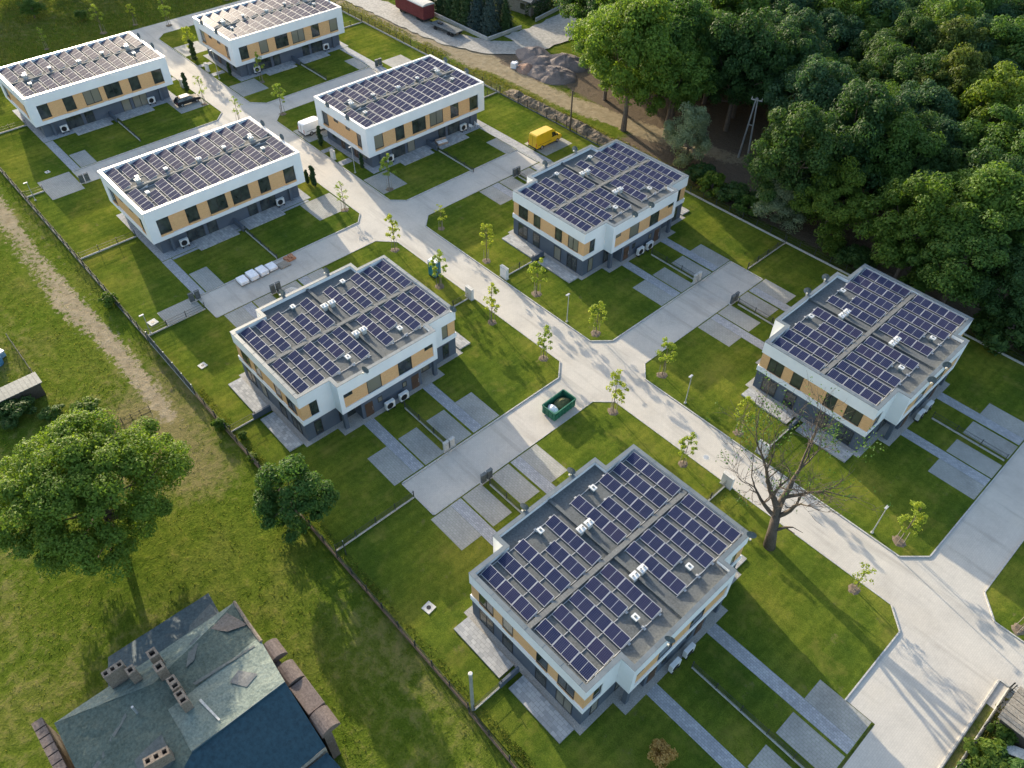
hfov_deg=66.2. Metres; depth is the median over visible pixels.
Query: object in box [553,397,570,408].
rubbish heap
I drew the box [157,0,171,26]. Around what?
young tree
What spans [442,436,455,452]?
meter pillar
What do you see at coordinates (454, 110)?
window
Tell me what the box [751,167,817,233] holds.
bush
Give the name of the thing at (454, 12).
conifer
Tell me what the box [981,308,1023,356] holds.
bush
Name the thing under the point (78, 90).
house
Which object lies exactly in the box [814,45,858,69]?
tree
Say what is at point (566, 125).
fence
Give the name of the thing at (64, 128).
heat pump
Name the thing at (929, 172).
tree
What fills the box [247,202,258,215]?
patio door
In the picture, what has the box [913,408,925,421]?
heat pump
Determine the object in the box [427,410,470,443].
parking space
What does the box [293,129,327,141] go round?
parking space
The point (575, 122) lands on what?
earth bank
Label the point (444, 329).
window
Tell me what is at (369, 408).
door
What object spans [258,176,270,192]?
window
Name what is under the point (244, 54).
window
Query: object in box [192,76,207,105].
young tree
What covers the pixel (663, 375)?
young tree
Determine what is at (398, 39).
fence
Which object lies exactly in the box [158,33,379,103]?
kerb
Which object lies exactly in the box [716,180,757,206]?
bush
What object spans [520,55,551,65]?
gravel heap
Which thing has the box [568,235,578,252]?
window
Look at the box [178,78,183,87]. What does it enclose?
utility cabinet
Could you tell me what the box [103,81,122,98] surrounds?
window
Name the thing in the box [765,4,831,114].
tree
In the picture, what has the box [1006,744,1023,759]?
garden table
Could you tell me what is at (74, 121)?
patio door
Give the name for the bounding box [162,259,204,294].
path
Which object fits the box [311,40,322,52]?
patio door
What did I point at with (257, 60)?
young tree
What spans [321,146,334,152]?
path
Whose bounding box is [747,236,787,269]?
fence
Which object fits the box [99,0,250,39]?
cross street
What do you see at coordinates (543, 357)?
young tree
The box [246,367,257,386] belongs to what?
french window
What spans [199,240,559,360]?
kerb
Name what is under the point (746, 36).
tree
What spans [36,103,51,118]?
window
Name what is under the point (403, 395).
heat pump
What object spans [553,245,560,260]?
french window
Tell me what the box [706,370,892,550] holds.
bare tree
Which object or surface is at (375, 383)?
window
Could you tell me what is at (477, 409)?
parking space
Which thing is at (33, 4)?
tree
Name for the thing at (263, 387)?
french window
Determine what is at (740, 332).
path
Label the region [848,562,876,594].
young tree
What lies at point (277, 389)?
window
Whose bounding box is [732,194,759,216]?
bush
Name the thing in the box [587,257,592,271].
french window
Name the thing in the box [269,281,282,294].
meter pillar
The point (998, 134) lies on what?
tree
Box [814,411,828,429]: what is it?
french window
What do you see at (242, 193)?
window
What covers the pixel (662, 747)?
shrub
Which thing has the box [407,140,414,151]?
patio door
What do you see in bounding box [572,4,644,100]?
tree
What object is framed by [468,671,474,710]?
boundary post
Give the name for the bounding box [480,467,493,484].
meter pillar
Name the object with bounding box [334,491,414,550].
fence
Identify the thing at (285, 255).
kerb
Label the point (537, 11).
hedge
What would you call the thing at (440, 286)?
young tree
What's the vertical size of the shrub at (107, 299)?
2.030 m
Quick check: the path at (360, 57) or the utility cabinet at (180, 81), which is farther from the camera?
the path at (360, 57)
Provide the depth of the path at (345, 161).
129.47 m
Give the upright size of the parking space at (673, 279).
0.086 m
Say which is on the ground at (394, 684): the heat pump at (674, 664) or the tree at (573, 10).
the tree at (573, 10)
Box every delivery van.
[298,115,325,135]
[528,126,561,149]
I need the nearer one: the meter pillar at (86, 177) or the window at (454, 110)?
the meter pillar at (86, 177)
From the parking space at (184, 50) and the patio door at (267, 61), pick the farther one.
the parking space at (184, 50)
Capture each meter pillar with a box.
[77,172,91,183]
[187,289,201,303]
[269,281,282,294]
[375,58,382,66]
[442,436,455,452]
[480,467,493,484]
[512,166,520,177]
[692,271,702,284]
[729,291,739,304]
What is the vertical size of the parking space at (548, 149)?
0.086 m
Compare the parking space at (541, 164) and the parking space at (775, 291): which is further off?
the parking space at (541, 164)
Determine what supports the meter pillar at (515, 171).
on the lawn at (897, 476)
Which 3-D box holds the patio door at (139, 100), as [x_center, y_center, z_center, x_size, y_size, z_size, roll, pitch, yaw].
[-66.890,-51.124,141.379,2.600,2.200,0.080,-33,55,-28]
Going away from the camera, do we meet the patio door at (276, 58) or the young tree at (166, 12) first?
the patio door at (276, 58)
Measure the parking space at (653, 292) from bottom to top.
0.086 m
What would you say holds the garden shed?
on the ground at (394, 684)
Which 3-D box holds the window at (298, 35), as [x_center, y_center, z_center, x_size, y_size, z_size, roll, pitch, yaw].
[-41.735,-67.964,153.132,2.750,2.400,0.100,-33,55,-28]
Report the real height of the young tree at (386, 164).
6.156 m
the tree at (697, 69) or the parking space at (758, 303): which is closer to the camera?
the parking space at (758, 303)
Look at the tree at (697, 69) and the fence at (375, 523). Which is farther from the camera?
the tree at (697, 69)
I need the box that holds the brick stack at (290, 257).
[283,253,295,261]
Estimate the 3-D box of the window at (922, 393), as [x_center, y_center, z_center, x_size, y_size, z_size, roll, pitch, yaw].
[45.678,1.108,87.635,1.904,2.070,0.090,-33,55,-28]
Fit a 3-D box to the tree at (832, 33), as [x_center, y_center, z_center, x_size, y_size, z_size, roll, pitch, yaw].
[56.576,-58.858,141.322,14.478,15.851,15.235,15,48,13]
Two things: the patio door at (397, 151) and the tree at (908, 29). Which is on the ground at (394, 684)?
the tree at (908, 29)
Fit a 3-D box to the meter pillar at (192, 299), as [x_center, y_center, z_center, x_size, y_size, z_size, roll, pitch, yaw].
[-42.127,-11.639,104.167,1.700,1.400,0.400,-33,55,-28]
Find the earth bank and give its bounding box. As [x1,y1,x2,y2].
[503,89,612,144]
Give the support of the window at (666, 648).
in the house at (598, 588)
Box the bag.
[511,60,517,68]
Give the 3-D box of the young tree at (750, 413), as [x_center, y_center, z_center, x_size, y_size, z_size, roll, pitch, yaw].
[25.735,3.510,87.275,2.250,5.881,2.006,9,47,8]
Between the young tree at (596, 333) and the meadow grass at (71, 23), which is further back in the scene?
the meadow grass at (71, 23)
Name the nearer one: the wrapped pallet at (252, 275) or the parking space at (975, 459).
the parking space at (975, 459)
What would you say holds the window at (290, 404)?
in the house at (347, 349)
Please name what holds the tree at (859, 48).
on the ground at (394, 684)
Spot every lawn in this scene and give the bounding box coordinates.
[0,76,898,767]
[159,12,1023,555]
[986,541,1023,640]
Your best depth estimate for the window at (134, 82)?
138.53 m
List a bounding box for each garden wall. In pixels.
[434,12,486,39]
[487,25,521,40]
[535,3,565,21]
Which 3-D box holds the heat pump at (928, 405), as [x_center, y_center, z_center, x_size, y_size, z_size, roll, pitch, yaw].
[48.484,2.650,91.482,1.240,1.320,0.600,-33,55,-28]
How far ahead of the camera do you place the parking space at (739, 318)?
103.04 m
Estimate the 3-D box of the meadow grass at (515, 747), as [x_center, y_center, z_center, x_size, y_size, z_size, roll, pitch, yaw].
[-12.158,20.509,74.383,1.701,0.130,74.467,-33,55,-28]
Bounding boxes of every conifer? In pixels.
[433,0,444,15]
[441,0,452,17]
[449,0,461,22]
[456,0,471,27]
[466,0,485,31]
[477,0,502,35]
[493,0,515,21]
[497,0,513,30]
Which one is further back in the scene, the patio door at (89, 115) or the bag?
the bag
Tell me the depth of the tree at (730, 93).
131.32 m
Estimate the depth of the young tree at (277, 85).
137.71 m
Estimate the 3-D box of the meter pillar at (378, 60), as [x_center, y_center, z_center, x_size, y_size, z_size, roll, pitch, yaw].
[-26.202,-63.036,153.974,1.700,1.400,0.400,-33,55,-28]
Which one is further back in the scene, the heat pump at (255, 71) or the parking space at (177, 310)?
the heat pump at (255, 71)
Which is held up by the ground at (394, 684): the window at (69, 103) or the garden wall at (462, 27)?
the garden wall at (462, 27)
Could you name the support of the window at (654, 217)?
in the house at (589, 210)
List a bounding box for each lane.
[74,122,220,180]
[200,226,372,316]
[270,67,378,111]
[403,380,588,513]
[411,150,535,212]
[617,262,760,359]
[843,725,926,767]
[846,636,985,767]
[933,444,1023,589]
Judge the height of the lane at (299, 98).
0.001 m
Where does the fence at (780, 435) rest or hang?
on the lawn at (897, 476)
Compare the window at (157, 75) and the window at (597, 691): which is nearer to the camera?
the window at (597, 691)
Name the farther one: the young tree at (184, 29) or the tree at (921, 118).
the young tree at (184, 29)
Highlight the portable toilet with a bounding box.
[427,257,440,277]
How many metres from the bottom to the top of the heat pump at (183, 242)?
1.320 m
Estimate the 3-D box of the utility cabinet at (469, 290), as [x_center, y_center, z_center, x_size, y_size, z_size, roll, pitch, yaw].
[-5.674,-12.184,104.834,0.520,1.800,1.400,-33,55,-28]
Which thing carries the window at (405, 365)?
in the house at (347, 349)
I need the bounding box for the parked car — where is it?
[173,93,200,106]
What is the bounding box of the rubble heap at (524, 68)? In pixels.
[516,63,532,74]
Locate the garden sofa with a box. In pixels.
[435,137,447,145]
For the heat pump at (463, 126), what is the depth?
136.05 m
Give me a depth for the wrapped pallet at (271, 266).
109.15 m
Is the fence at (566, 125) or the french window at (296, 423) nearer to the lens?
the french window at (296, 423)
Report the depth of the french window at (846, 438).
87.50 m
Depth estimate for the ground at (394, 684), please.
78.26 m
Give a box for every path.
[45,141,79,170]
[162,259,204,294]
[172,200,308,259]
[211,70,224,75]
[242,302,257,318]
[298,276,312,284]
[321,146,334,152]
[337,158,351,165]
[340,47,387,71]
[364,418,423,472]
[423,383,482,432]
[451,498,495,545]
[480,125,551,162]
[492,183,512,197]
[510,456,555,493]
[531,164,542,170]
[622,261,679,296]
[647,683,744,767]
[661,238,718,270]
[707,623,855,753]
[711,314,764,349]
[749,287,789,310]
[901,429,990,485]
[937,393,1023,444]
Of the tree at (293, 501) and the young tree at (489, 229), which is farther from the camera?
the young tree at (489, 229)
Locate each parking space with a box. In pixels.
[38,172,84,199]
[69,150,96,166]
[157,299,202,324]
[167,93,208,113]
[174,41,206,56]
[189,267,223,291]
[224,307,253,327]
[229,78,267,96]
[253,293,275,307]
[282,281,301,290]
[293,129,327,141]
[300,193,348,220]
[306,268,326,280]
[345,58,367,69]
[364,170,406,193]
[367,446,413,485]
[382,55,411,67]
[399,427,443,464]
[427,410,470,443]
[431,506,480,549]
[455,392,498,425]
[462,484,511,525]
[480,186,512,204]
[486,138,514,153]
[493,464,538,503]
[500,176,523,189]
[520,168,535,177]
[520,444,566,481]
[524,138,571,155]
[538,161,553,167]
[633,280,673,305]
[653,267,692,291]
[673,256,710,278]
[691,244,728,266]
[698,319,740,345]
[718,305,759,331]
[738,292,777,317]
[748,745,790,767]
[755,279,795,303]
[776,712,844,767]
[804,680,870,741]
[928,459,984,499]
[947,439,1001,477]
[963,421,1017,458]
[980,403,1023,437]
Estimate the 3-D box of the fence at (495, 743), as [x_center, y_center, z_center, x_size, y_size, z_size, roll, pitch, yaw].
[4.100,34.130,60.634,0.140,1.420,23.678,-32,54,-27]
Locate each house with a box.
[0,31,176,142]
[31,593,340,767]
[98,116,310,260]
[192,0,347,81]
[228,255,469,451]
[313,54,486,173]
[454,444,756,743]
[502,139,689,282]
[741,264,973,462]
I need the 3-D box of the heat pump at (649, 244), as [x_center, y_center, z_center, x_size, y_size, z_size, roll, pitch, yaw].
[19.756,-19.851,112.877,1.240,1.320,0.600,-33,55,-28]
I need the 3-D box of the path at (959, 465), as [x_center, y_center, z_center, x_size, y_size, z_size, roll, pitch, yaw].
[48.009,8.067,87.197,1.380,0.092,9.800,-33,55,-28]
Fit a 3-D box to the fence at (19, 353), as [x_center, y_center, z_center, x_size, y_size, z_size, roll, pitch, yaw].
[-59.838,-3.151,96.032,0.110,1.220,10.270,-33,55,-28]
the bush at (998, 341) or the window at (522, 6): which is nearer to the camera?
the bush at (998, 341)
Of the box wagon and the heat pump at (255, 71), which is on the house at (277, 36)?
the heat pump at (255, 71)
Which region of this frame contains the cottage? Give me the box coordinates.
[508,0,549,15]
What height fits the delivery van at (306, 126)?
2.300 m
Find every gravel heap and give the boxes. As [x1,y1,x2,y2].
[284,287,297,293]
[515,46,550,60]
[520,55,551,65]
[527,65,546,80]
[540,65,575,84]
[550,53,587,72]
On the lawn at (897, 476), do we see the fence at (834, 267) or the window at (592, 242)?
the fence at (834, 267)
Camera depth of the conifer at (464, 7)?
166.47 m
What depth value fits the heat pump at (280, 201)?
119.56 m
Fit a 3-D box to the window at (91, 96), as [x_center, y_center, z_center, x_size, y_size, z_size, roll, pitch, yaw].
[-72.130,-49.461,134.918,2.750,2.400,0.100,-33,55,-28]
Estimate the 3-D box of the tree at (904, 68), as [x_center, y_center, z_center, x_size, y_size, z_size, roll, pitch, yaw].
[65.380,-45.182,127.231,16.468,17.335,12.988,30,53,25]
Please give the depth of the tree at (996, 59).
126.59 m
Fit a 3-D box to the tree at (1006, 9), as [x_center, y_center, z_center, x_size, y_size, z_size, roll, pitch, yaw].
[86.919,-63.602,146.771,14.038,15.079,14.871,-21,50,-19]
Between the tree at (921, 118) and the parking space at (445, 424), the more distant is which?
the tree at (921, 118)
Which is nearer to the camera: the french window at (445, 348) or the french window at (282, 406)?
the french window at (282, 406)
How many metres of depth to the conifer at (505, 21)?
165.39 m
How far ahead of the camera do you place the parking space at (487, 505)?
82.10 m
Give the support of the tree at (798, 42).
on the ground at (394, 684)
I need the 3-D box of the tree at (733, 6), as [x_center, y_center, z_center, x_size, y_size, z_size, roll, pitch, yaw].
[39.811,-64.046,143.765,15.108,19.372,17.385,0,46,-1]
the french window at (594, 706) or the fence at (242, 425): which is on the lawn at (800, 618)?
the fence at (242, 425)
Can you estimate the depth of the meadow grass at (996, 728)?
66.40 m
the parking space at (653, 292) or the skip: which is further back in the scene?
the parking space at (653, 292)
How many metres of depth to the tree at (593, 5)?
147.51 m
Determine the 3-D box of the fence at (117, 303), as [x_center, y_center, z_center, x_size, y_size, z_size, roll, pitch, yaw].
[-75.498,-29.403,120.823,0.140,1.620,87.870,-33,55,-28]
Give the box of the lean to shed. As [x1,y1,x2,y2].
[0,372,45,409]
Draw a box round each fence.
[0,120,26,133]
[0,167,148,341]
[6,334,32,372]
[24,185,43,197]
[77,230,136,258]
[117,118,140,140]
[117,405,150,425]
[145,302,205,335]
[145,331,194,394]
[192,387,468,708]
[228,411,254,431]
[244,227,277,258]
[300,61,326,79]
[330,0,499,92]
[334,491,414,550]
[344,18,361,27]
[404,401,449,447]
[438,147,473,171]
[450,293,468,306]
[468,706,517,767]
[473,679,501,710]
[484,86,496,97]
[489,478,523,512]
[500,87,608,146]
[509,255,533,274]
[651,248,694,279]
[685,185,1023,365]
[691,661,810,767]
[706,482,725,500]
[737,298,774,324]
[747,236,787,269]
[771,422,791,445]
[931,411,1008,460]
[956,682,1015,767]
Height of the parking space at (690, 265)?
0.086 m
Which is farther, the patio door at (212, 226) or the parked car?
the parked car
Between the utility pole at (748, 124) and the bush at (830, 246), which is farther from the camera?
the utility pole at (748, 124)
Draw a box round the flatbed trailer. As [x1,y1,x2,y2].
[430,20,462,36]
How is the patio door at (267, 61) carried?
in the house at (277, 36)
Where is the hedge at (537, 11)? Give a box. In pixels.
[525,0,561,19]
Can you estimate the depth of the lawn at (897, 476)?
104.25 m
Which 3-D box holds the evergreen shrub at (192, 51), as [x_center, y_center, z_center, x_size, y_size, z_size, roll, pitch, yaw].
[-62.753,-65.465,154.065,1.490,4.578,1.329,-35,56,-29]
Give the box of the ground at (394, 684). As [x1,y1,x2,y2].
[0,0,1023,767]
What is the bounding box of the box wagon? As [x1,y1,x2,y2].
[395,0,434,21]
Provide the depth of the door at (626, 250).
110.85 m
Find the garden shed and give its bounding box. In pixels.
[994,686,1023,748]
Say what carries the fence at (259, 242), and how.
on the lawn at (800, 618)
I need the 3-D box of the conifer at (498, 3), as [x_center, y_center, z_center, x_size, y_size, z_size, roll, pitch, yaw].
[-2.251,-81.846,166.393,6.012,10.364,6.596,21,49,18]
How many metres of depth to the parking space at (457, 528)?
80.16 m
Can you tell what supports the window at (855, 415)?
in the house at (882, 351)
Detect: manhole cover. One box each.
[147,318,158,325]
[197,362,207,368]
[421,601,435,613]
[702,454,709,459]
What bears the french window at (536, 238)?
in the house at (589, 210)
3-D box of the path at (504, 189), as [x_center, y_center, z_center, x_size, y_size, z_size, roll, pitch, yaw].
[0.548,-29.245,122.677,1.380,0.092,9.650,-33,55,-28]
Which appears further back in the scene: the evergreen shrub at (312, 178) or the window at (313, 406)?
the evergreen shrub at (312, 178)
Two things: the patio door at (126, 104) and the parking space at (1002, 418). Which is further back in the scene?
the patio door at (126, 104)
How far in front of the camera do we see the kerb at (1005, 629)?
75.20 m
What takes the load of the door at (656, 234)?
in the house at (589, 210)
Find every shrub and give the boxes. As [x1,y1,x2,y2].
[0,394,36,429]
[36,404,64,420]
[69,396,103,418]
[97,291,118,307]
[180,72,188,91]
[187,39,197,60]
[210,417,229,431]
[226,62,231,75]
[237,430,246,439]
[246,451,258,462]
[304,169,309,183]
[308,165,316,186]
[316,126,323,146]
[358,153,364,167]
[647,738,677,767]
[952,759,972,767]
[963,737,1011,767]
[986,719,1018,745]
[995,744,1023,767]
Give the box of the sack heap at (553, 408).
[548,404,558,412]
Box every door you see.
[65,114,84,129]
[84,110,95,122]
[121,98,131,111]
[132,93,148,107]
[186,225,205,241]
[206,219,218,232]
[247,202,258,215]
[259,57,271,70]
[259,194,276,210]
[273,54,280,65]
[302,44,309,55]
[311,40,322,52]
[365,401,373,416]
[392,143,405,157]
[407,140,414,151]
[411,373,419,388]
[428,263,433,275]
[438,127,445,137]
[448,121,459,134]
[623,246,628,259]
[646,665,657,683]
[653,227,659,241]
[693,618,704,635]
[900,411,910,426]
[928,383,938,398]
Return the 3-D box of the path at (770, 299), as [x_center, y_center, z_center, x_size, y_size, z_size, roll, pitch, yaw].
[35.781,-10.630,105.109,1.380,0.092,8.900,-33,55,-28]
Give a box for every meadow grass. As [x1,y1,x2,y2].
[0,0,229,65]
[197,388,533,767]
[332,0,700,190]
[966,695,1015,760]
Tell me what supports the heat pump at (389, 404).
on the lawn at (800, 618)
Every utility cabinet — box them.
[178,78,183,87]
[204,62,209,71]
[329,149,336,159]
[465,284,474,300]
[500,264,508,280]
[719,470,735,489]
[755,439,769,458]
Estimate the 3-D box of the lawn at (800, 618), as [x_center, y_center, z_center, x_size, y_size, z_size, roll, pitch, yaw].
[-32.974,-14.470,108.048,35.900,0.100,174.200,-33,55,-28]
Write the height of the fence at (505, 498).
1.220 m
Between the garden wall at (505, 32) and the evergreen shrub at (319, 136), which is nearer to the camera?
the evergreen shrub at (319, 136)
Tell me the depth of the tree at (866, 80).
121.91 m
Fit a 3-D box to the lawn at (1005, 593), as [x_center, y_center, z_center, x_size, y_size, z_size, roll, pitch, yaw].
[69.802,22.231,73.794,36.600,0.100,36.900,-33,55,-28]
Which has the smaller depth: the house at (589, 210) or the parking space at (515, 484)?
the parking space at (515, 484)
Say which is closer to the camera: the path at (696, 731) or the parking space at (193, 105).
the path at (696, 731)
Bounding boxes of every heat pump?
[59,124,68,133]
[147,96,155,104]
[179,237,189,248]
[253,65,260,73]
[275,196,284,207]
[323,43,329,51]
[384,398,395,411]
[387,154,393,163]
[398,389,408,403]
[460,123,466,132]
[636,245,644,256]
[645,240,653,251]
[667,656,681,674]
[682,642,695,659]
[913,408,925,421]
[924,400,934,413]
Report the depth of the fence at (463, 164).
129.41 m
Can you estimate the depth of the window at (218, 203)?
112.54 m
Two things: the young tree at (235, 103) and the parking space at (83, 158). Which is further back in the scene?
the young tree at (235, 103)
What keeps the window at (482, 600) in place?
in the house at (598, 588)
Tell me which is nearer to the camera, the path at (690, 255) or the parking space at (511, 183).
the path at (690, 255)
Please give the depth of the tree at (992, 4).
140.76 m
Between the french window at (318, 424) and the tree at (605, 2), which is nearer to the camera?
the french window at (318, 424)
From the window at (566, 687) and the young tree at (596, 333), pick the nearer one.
the window at (566, 687)
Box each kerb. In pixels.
[72,171,359,295]
[73,74,221,171]
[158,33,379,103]
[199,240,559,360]
[276,100,537,200]
[401,361,899,700]
[425,162,761,341]
[644,279,1023,557]
[939,679,1016,767]
[984,538,1023,642]
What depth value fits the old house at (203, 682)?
61.50 m
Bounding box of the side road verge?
[504,10,571,40]
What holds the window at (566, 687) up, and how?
in the house at (598, 588)
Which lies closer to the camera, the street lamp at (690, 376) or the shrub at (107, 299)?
the street lamp at (690, 376)
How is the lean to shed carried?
on the ground at (394, 684)
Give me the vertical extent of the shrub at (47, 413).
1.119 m
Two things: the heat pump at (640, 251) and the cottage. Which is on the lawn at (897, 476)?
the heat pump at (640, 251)
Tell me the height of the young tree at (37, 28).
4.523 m
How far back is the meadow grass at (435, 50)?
158.58 m
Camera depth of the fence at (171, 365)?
95.15 m
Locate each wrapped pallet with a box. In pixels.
[236,275,249,286]
[245,269,259,281]
[255,265,269,277]
[265,262,278,272]
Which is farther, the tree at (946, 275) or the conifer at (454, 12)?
the conifer at (454, 12)
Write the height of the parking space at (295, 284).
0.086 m
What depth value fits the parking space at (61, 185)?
123.74 m
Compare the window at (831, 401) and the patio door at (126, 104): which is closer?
the window at (831, 401)
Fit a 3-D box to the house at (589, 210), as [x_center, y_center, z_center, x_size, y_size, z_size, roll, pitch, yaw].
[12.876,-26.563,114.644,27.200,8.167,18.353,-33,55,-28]
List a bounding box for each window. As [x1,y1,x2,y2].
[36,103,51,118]
[62,96,76,111]
[82,88,101,104]
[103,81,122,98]
[109,189,117,203]
[128,76,141,90]
[151,69,163,83]
[156,216,172,234]
[184,205,199,222]
[200,30,205,41]
[207,193,227,213]
[230,184,250,204]
[239,45,249,59]
[240,349,251,367]
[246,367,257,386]
[254,364,262,378]
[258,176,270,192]
[259,39,268,53]
[259,380,268,398]
[273,383,282,399]
[274,33,288,48]
[278,400,287,418]
[283,166,295,182]
[285,395,297,415]
[290,413,302,434]
[291,28,304,43]
[309,400,318,415]
[311,23,319,37]
[314,418,323,434]
[322,111,328,125]
[329,18,337,31]
[343,391,352,397]
[356,133,361,147]
[366,374,381,393]
[374,133,383,149]
[395,124,404,140]
[398,356,411,375]
[412,116,425,133]
[429,109,442,126]
[441,325,447,339]
[442,343,448,358]
[450,102,458,117]
[469,95,477,109]
[479,593,492,615]
[479,608,493,633]
[502,617,512,636]
[502,632,512,653]
[518,222,527,239]
[519,205,527,221]
[520,3,524,9]
[533,214,540,228]
[533,232,539,247]
[535,667,546,687]
[536,652,547,671]
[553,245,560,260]
[555,227,561,242]
[555,688,572,714]
[557,674,574,698]
[566,253,576,271]
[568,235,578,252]
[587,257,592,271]
[589,239,594,252]
[589,698,598,715]
[592,684,601,699]
[629,222,639,238]
[649,210,659,226]
[657,643,672,660]
[672,207,677,220]
[689,607,705,628]
[760,376,777,396]
[767,358,784,377]
[782,391,796,408]
[789,372,803,389]
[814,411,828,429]
[822,392,837,410]
[836,423,853,444]
[843,405,863,426]
[914,388,926,403]
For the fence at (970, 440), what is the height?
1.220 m
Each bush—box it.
[682,161,721,181]
[696,170,726,197]
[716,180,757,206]
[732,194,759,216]
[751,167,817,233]
[815,234,846,257]
[833,242,879,269]
[897,275,924,292]
[969,310,1006,340]
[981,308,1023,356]
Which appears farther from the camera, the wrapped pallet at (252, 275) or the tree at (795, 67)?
the tree at (795, 67)
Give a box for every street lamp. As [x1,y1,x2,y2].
[566,293,569,321]
[684,374,692,403]
[870,505,888,533]
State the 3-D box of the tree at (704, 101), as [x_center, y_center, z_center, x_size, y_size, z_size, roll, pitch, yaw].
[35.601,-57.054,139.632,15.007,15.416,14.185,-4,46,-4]
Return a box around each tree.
[0,407,194,583]
[16,0,47,17]
[36,27,48,49]
[73,10,89,20]
[88,3,106,33]
[125,3,137,25]
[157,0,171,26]
[181,26,195,59]
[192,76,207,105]
[229,96,242,120]
[252,453,339,544]
[253,52,264,82]
[270,83,286,115]
[334,181,348,211]
[379,153,396,191]
[384,213,399,252]
[428,249,447,289]
[434,204,446,230]
[479,223,493,263]
[483,282,499,325]
[527,257,546,296]
[536,324,553,361]
[553,0,587,17]
[559,0,606,22]
[564,0,684,131]
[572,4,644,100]
[585,0,675,11]
[588,301,607,336]
[596,0,678,36]
[606,369,628,415]
[634,25,717,130]
[636,0,727,116]
[655,337,677,378]
[662,101,712,168]
[678,432,697,467]
[697,18,733,104]
[699,6,793,131]
[703,0,771,19]
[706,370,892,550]
[717,43,769,118]
[732,20,837,128]
[733,396,756,436]
[742,100,844,222]
[759,53,858,125]
[759,126,843,179]
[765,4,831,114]
[765,57,856,118]
[770,0,823,16]
[788,155,878,244]
[806,7,868,61]
[811,0,903,55]
[812,77,911,204]
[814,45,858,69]
[836,18,899,61]
[838,0,918,52]
[840,79,910,135]
[842,28,904,83]
[847,112,946,213]
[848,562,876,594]
[852,36,922,91]
[852,169,975,281]
[857,77,899,93]
[864,106,942,184]
[869,7,938,59]
[879,169,958,241]
[883,49,960,121]
[892,500,928,547]
[893,0,934,24]
[895,78,960,147]
[896,131,975,176]
[905,202,1023,307]
[907,10,1007,58]
[907,15,995,69]
[908,42,995,121]
[910,0,999,41]
[914,113,983,170]
[936,0,1009,17]
[939,160,1023,270]
[952,243,1023,326]
[953,102,1023,170]
[955,60,1023,151]
[956,145,1023,259]
[972,3,1016,25]
[976,56,1022,107]
[979,14,1007,23]
[987,14,1023,98]
[1004,0,1023,18]
[1011,617,1023,635]
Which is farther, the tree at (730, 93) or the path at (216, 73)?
the path at (216, 73)
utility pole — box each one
[569,90,574,130]
[737,96,761,157]
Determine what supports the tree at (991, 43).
on the ground at (394, 684)
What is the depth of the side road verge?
167.67 m
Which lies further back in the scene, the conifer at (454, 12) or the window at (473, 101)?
the conifer at (454, 12)
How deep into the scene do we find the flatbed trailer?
165.28 m
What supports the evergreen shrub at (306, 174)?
on the lawn at (800, 618)
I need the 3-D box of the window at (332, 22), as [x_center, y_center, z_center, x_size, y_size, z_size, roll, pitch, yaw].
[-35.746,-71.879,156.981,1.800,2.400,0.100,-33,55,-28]
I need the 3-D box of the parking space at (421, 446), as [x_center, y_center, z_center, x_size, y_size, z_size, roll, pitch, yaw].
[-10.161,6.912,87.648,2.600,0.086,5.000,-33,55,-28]
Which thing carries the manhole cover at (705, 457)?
on the road at (949, 626)
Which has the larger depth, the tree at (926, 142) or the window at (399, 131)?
the window at (399, 131)
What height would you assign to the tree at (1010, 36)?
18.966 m
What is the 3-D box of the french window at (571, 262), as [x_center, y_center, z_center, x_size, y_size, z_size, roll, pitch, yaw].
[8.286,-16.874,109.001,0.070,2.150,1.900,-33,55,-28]
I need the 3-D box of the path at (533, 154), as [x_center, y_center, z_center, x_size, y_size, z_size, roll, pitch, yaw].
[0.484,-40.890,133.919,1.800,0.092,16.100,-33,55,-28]
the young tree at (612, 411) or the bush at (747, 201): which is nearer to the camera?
the young tree at (612, 411)
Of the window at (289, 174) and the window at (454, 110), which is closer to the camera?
the window at (289, 174)
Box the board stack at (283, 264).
[276,260,290,269]
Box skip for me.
[542,389,575,420]
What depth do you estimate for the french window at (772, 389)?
92.61 m
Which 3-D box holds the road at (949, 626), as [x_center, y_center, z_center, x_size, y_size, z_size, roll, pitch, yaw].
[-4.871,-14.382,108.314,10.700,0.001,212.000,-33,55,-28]
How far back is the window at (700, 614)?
68.93 m
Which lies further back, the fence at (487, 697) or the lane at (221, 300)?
the lane at (221, 300)
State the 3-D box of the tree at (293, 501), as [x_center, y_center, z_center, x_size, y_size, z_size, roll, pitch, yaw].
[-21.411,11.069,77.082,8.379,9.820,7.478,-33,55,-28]
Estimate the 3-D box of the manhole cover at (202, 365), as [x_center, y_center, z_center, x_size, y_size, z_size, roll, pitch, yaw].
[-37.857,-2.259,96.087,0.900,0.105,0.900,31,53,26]
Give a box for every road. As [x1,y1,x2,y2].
[143,34,1023,712]
[347,0,576,53]
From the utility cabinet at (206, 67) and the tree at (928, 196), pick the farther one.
the utility cabinet at (206, 67)
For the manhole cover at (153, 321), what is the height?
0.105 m
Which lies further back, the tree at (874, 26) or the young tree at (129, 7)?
the young tree at (129, 7)
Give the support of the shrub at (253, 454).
on the lawn at (800, 618)
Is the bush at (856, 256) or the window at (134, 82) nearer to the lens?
the bush at (856, 256)

